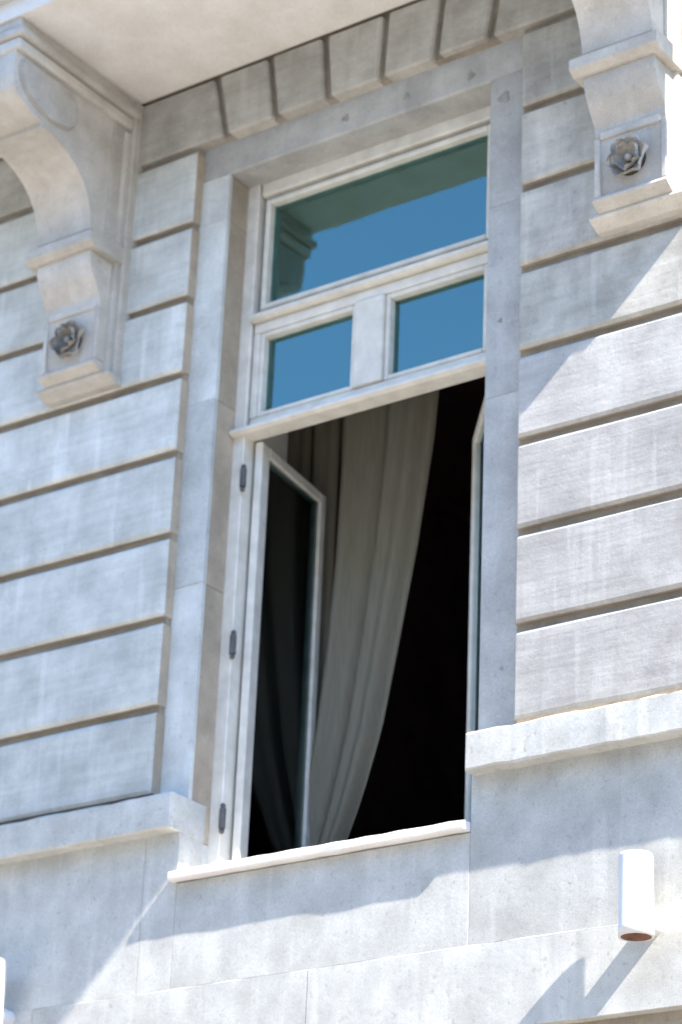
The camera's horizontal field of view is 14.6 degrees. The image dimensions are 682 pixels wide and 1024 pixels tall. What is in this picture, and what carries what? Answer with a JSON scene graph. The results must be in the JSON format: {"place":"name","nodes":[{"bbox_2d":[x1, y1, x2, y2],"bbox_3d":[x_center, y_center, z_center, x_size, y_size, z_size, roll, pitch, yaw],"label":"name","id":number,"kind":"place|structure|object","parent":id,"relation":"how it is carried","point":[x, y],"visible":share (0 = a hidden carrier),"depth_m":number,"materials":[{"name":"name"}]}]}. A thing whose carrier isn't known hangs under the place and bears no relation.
{"place":"outdoors","nodes":[
{"label":"outdoors","id":0,"kind":"place"},
{"bbox_2d":[0,0,681,1023],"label":"stone building","id":1,"kind":"structure","parent":0,"point":[240,240],"depth_m":11.18,"materials":[{"name":"stone"}]},
{"bbox_2d":[0,958,14,1023],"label":"drain pipe","id":2,"kind":"object","parent":1,"relation":"attached to","point":[7,1016],"visible":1,"depth_m":10.84,"materials":[{"name":"white plastic"}]},
{"bbox_2d":[287,417,340,733],"bbox_3d":[-0.447,0.640,12.174,1.000,4.020,0.096,-15,-30,33],"label":"curtain","id":3,"kind":"object","parent":1,"relation":"hanging from","point":[313,452],"visible":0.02,"depth_m":12.27,"materials":[{"name":"fabric"}]},
{"bbox_2d":[207,105,490,864],"bbox_3d":[0.100,-0.124,11.108,1.412,3.303,0.124,-15,-30,33],"label":"window frame","id":4,"kind":"structure","parent":1,"relation":"in","point":[365,282],"depth_m":11.52,"materials":[{"name":"white paint"}]},
{"bbox_2d":[309,389,438,846],"bbox_3d":[0.057,0.415,11.775,0.909,3.901,0.106,-15,-30,33],"label":"curtain","id":5,"kind":"object","parent":1,"relation":"hanging from","point":[386,452],"visible":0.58,"depth_m":11.74,"materials":[{"name":"fabric"}]},
{"bbox_2d":[618,850,663,941],"bbox_3d":[1.056,1.348,9.255,0.126,0.299,0.246,-15,-30,33],"label":"outdoor wall lamp","id":6,"kind":"object","parent":1,"relation":"attached to","point":[640,919],"visible":1,"depth_m":9.17,"materials":[{"name":"white plastic"}]}
]}

